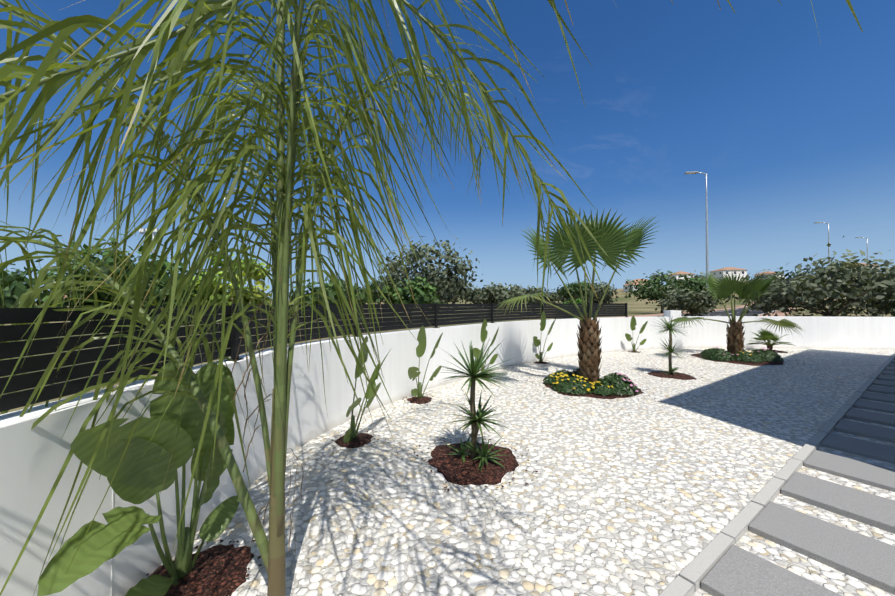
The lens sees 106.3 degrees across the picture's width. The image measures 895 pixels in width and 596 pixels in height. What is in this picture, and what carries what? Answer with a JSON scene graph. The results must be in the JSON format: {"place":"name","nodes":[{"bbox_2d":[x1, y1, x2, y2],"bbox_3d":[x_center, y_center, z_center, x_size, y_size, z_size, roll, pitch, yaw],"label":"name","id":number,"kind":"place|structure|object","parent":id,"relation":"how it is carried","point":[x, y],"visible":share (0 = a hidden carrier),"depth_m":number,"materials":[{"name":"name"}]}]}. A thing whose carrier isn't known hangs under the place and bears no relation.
{"place":"outdoors","nodes":[
{"label":"outdoors","id":0,"kind":"place"},
{"bbox_2d":[0,278,891,413],"bbox_3d":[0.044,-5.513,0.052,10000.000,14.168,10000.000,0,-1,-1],"label":"ground","id":1,"kind":"structure","parent":0,"point":[635,307],"depth_m":44.62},
{"bbox_2d":[0,273,20,307],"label":"tree","id":2,"kind":"object","parent":1,"relation":"on","point":[8,300],"visible":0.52,"depth_m":12.32,"materials":[{"name":"green plant"}]},
{"bbox_2d":[0,263,41,306],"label":"bush","id":3,"kind":"object","parent":1,"relation":"on","point":[17,273],"visible":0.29,"depth_m":25.52,"materials":[{"name":"green plant"}]},
{"bbox_2d":[0,234,206,344],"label":"bush","id":4,"kind":"object","parent":1,"relation":"on","point":[20,287],"visible":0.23,"depth_m":8.96,"materials":[{"name":"green plant"}]},
{"bbox_2d":[139,228,159,274],"bbox_3d":[-29.460,-2.441,33.528,2.600,8.960,0.415,0,-1,-1],"label":"street light","id":5,"kind":"object","parent":1,"relation":"on","point":[143,231],"visible":0.29,"depth_m":33.46,"materials":[{"name":"silver metal"}]},
{"bbox_2d":[176,254,271,357],"bbox_3d":[-4.419,0.398,6.921,1.265,2.653,1.653,-1,-1,33],"label":"variegated shrub","id":6,"kind":"object","parent":1,"relation":"on","point":[258,281],"visible":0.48,"depth_m":6.72,"materials":[{"name":"green plant"}]},
{"bbox_2d":[224,188,247,247],"bbox_3d":[-12.361,-2.233,19.349,1.390,8.148,0.419,0,-1,-4],"label":"street lamp","id":7,"kind":"object","parent":1,"relation":"on","point":[224,199],"visible":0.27,"depth_m":19.34,"materials":[{"name":"silver metal"}]},
{"bbox_2d":[289,277,367,331],"bbox_3d":[-5.899,0.234,17.090,3.900,3.275,4.407,0,-1,-1],"label":"bush","id":8,"kind":"object","parent":1,"relation":"on","point":[329,293],"visible":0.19,"depth_m":16.25,"materials":[{"name":"green plant"}]},
{"bbox_2d":[359,277,384,308],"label":"bush","id":9,"kind":"object","parent":1,"relation":"on","point":[372,287],"visible":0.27,"depth_m":50.71,"materials":[{"name":"green plant"}]},
{"bbox_2d":[372,277,446,324],"bbox_3d":[-2.480,0.272,22.006,5.074,3.341,4.344,0,-1,-1],"label":"bush","id":10,"kind":"object","parent":1,"relation":"on","point":[422,293],"visible":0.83,"depth_m":21.16,"materials":[{"name":"green plant"}]},
{"bbox_2d":[372,236,482,319],"bbox_3d":[-1.648,-1.432,26.440,8.594,6.892,8.897,0,-1,-1],"label":"olive tree","id":11,"kind":"object","parent":1,"relation":"on","point":[445,278],"visible":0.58,"depth_m":24.87,"materials":[{"name":"green plant"}]},
{"bbox_2d":[0,310,894,595],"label":"garden wall","id":12,"kind":"structure","parent":1,"relation":"on","point":[32,462],"depth_m":3.03,"materials":[{"name":"paint"}]},
{"bbox_2d":[0,303,627,411],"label":"slat fence","id":13,"kind":"object","parent":12,"relation":"on","point":[28,381],"visible":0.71,"depth_m":1.93,"materials":[{"name":"black metal"}]},
{"bbox_2d":[436,276,476,310],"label":"bush","id":14,"kind":"object","parent":1,"relation":"on","point":[459,291],"visible":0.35,"depth_m":58.38,"materials":[{"name":"green plant"}]},
{"bbox_2d":[462,282,514,315],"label":"bush","id":15,"kind":"object","parent":1,"relation":"on","point":[488,294],"visible":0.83,"depth_m":35.20,"materials":[{"name":"green plant"}]},
{"bbox_2d":[499,284,528,303],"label":"tree","id":16,"kind":"object","parent":1,"relation":"on","point":[516,287],"visible":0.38,"depth_m":64.42,"materials":[{"name":"green plant"}]},
{"bbox_2d":[162,348,894,595],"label":"gravel bed","id":17,"kind":"object","parent":1,"relation":"on","point":[637,495],"visible":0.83,"depth_m":2.82,"materials":[{"name":"white gravel"}]},
{"bbox_2d":[37,360,239,595],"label":"strelitzia","id":18,"kind":"object","parent":17,"relation":"on","point":[137,480],"visible":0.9,"depth_m":1.64,"materials":[{"name":"green plant"}]},
{"bbox_2d":[343,336,389,442],"bbox_3d":[-0.932,1.009,3.687,0.374,1.243,1.110,0,-1,13],"label":"strelitzia","id":19,"kind":"object","parent":17,"relation":"on","point":[351,433],"visible":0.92,"depth_m":3.73,"materials":[{"name":"green plant"}]},
{"bbox_2d":[408,325,442,398],"bbox_3d":[-0.366,1.030,5.261,0.305,1.241,0.985,-1,-1,37],"label":"strelitzia","id":20,"kind":"object","parent":17,"relation":"on","point":[413,373],"visible":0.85,"depth_m":5.17,"materials":[{"name":"green plant"}]},
{"bbox_2d":[0,0,862,595],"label":"queen palm","id":21,"kind":"object","parent":17,"relation":"on","point":[48,78],"visible":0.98,"depth_m":1.57,"materials":[{"name":"green plant"}]},
{"bbox_2d":[431,335,517,469],"bbox_3d":[0.289,0.988,3.328,0.865,1.261,0.804,0,-1,17],"label":"yucca","id":22,"kind":"object","parent":17,"relation":"on","point":[477,419],"visible":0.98,"depth_m":3.27,"materials":[{"name":"green plant"}]},
{"bbox_2d":[147,348,803,595],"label":"mulch rings","id":23,"kind":"object","parent":17,"relation":"on","point":[219,570],"visible":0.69,"depth_m":2.96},
{"bbox_2d":[542,368,639,395],"bbox_3d":[2.639,1.490,6.255,1.648,0.318,1.571,0,-1,-1],"label":"flower bed","id":24,"kind":"object","parent":23,"relation":"on","point":[572,382],"visible":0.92,"depth_m":5.75,"materials":[{"name":"green plant"}]},
{"bbox_2d":[700,347,783,362],"bbox_3d":[8.022,1.504,9.251,2.133,0.372,1.490,0,-1,-1],"label":"flower bed","id":25,"kind":"object","parent":23,"relation":"on","point":[756,356],"visible":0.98,"depth_m":8.84,"materials":[{"name":"green plant"}]},
{"bbox_2d":[473,319,498,370],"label":"strelitzia","id":26,"kind":"object","parent":17,"relation":"on","point":[483,336],"visible":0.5,"depth_m":6.82,"materials":[{"name":"green plant"}]},
{"bbox_2d":[533,311,555,361],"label":"strelitzia","id":27,"kind":"object","parent":17,"relation":"on","point":[537,342],"visible":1,"depth_m":8.48,"materials":[{"name":"green plant"}]},
{"bbox_2d":[496,206,660,385],"bbox_3d":[2.325,-0.073,6.381,2.962,3.466,2.176,0,-1,-1],"label":"fan palm","id":28,"kind":"object","parent":17,"relation":"on","point":[613,241],"visible":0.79,"depth_m":6.04,"materials":[{"name":"green plant"}]},
{"bbox_2d":[625,316,647,350],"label":"strelitzia","id":29,"kind":"object","parent":17,"relation":"on","point":[633,324],"visible":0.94,"depth_m":10.37,"materials":[{"name":"green plant"}]},
{"bbox_2d":[650,313,691,374],"bbox_3d":[4.766,0.966,7.197,0.857,1.414,0.822,0,-1,-1],"label":"yucca","id":30,"kind":"object","parent":17,"relation":"on","point":[670,327],"visible":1,"depth_m":7.17,"materials":[{"name":"green plant"}]},
{"bbox_2d":[669,270,805,357],"bbox_3d":[7.921,0.423,9.346,3.679,2.557,1.767,0,-1,-1],"label":"fan palm","id":31,"kind":"object","parent":17,"relation":"on","point":[726,287],"visible":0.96,"depth_m":9.13,"materials":[{"name":"green plant"}]},
{"bbox_2d":[746,327,793,349],"bbox_3d":[10.298,1.329,10.718,1.060,0.784,1.196,1,-1,-41],"label":"fan palm","id":32,"kind":"object","parent":17,"relation":"on","point":[765,335],"visible":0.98,"depth_m":10.66,"materials":[{"name":"green plant"}]},
{"bbox_2d":[658,352,894,595],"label":"stepping stones","id":33,"kind":"object","parent":17,"relation":"on","point":[721,563],"visible":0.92,"depth_m":2.33,"materials":[{"name":"concrete"}]},
{"bbox_2d":[516,285,562,308],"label":"bush","id":34,"kind":"object","parent":1,"relation":"on","point":[534,290],"visible":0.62,"depth_m":42.97,"materials":[{"name":"green plant"}]},
{"bbox_2d":[554,279,591,300],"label":"bush","id":35,"kind":"object","parent":1,"relation":"on","point":[574,291],"visible":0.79,"depth_m":32.36,"materials":[{"name":"green plant"}]},
{"bbox_2d":[554,297,592,318],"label":"round shrub","id":36,"kind":"object","parent":1,"relation":"on","point":[576,301],"visible":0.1,"depth_m":13.57,"materials":[{"name":"green plant"}]},
{"bbox_2d":[551,289,600,305],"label":"bush","id":37,"kind":"object","parent":1,"relation":"on","point":[562,299],"visible":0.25,"depth_m":49.02,"materials":[{"name":"green plant"}]},
{"bbox_2d":[587,279,618,305],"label":"bush","id":38,"kind":"object","parent":1,"relation":"on","point":[601,291],"visible":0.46,"depth_m":50.51,"materials":[{"name":"green plant"}]},
{"bbox_2d":[623,282,643,291],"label":"house","id":39,"kind":"structure","parent":1,"relation":"on","point":[626,285],"depth_m":173.96,"materials":[{"name":"white"}]},
{"bbox_2d":[652,273,667,283],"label":"hill tree","id":40,"kind":"object","parent":1,"relation":"on","point":[658,275],"visible":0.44,"depth_m":185.34,"materials":[{"name":"green plant"}]},
{"bbox_2d":[623,269,703,313],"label":"bush","id":41,"kind":"object","parent":1,"relation":"on","point":[654,292],"visible":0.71,"depth_m":47.30,"materials":[{"name":"green plant"}]},
{"bbox_2d":[666,271,694,280],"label":"house","id":42,"kind":"structure","parent":1,"relation":"on","point":[682,273],"depth_m":169.70,"materials":[{"name":"white"}]},
{"bbox_2d":[655,283,722,315],"bbox_3d":[14.213,0.498,19.771,3.401,2.817,3.630,0,-1,22],"label":"bush","id":43,"kind":"object","parent":1,"relation":"on","point":[691,302],"visible":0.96,"depth_m":19.07,"materials":[{"name":"green plant"}]},
{"bbox_2d":[675,276,710,315],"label":"bush","id":44,"kind":"object","parent":1,"relation":"on","point":[696,285],"visible":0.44,"depth_m":26.72,"materials":[{"name":"green plant"}]},
{"bbox_2d":[664,270,736,311],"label":"bush","id":45,"kind":"object","parent":1,"relation":"on","point":[697,275],"visible":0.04,"depth_m":51.43,"materials":[{"name":"green plant"}]},
{"bbox_2d":[711,267,746,280],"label":"house","id":46,"kind":"structure","parent":1,"relation":"on","point":[719,273],"depth_m":169.66,"materials":[{"name":"white"}]},
{"bbox_2d":[754,271,783,279],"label":"house","id":47,"kind":"structure","parent":1,"relation":"on","point":[770,272],"depth_m":173.90,"materials":[{"name":"white"}]},
{"bbox_2d":[741,267,827,311],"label":"bush","id":48,"kind":"object","parent":1,"relation":"on","point":[785,275],"visible":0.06,"depth_m":49.63,"materials":[{"name":"green plant"}]},
{"bbox_2d":[716,236,894,316],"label":"bush","id":49,"kind":"object","parent":1,"relation":"on","point":[819,283],"visible":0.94,"depth_m":16.30,"materials":[{"name":"green plant"}]},
{"bbox_2d":[815,222,830,310],"bbox_3d":[39.987,-3.006,35.672,1.498,10.148,0.436,0,-1,5],"label":"street lamp","id":50,"kind":"object","parent":1,"relation":"on","point":[828,246],"visible":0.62,"depth_m":35.65,"materials":[{"name":"silver metal"}]},
{"bbox_2d":[801,250,894,314],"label":"bush","id":51,"kind":"object","parent":1,"relation":"on","point":[811,259],"visible":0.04,"depth_m":19.00,"materials":[{"name":"green plant"}]},
{"bbox_2d":[836,263,880,272],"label":"house","id":52,"kind":"structure","parent":1,"relation":"on","point":[869,265],"depth_m":136.37,"materials":[{"name":"beige"}]},
{"bbox_2d":[855,237,870,314],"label":"street lamp","id":53,"kind":"object","parent":1,"relation":"on","point":[867,256],"visible":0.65,"depth_m":43.86,"materials":[{"name":"silver metal"}]},
{"bbox_2d":[0,0,894,302],"label":"sky","id":54,"kind":"structure","parent":0,"point":[789,131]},
{"bbox_2d":[625,279,650,287],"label":"house","id":55,"kind":"structure","parent":0,"point":[636,281],"depth_m":184.28,"materials":[{"name":"white"}]},
{"bbox_2d":[621,282,795,316],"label":"road","id":56,"kind":"structure","parent":0,"point":[717,312],"depth_m":48.06,"materials":[{"name":"grey asphalt"}]},
{"bbox_2d":[684,171,708,315],"bbox_3d":[16.390,-3.197,21.919,1.498,10.148,0.436,0,-1,5],"label":"street lamp","id":57,"kind":"object","parent":56,"relation":"on","point":[707,259],"visible":0.71,"depth_m":21.86,"materials":[{"name":"silver metal"}]}
]}

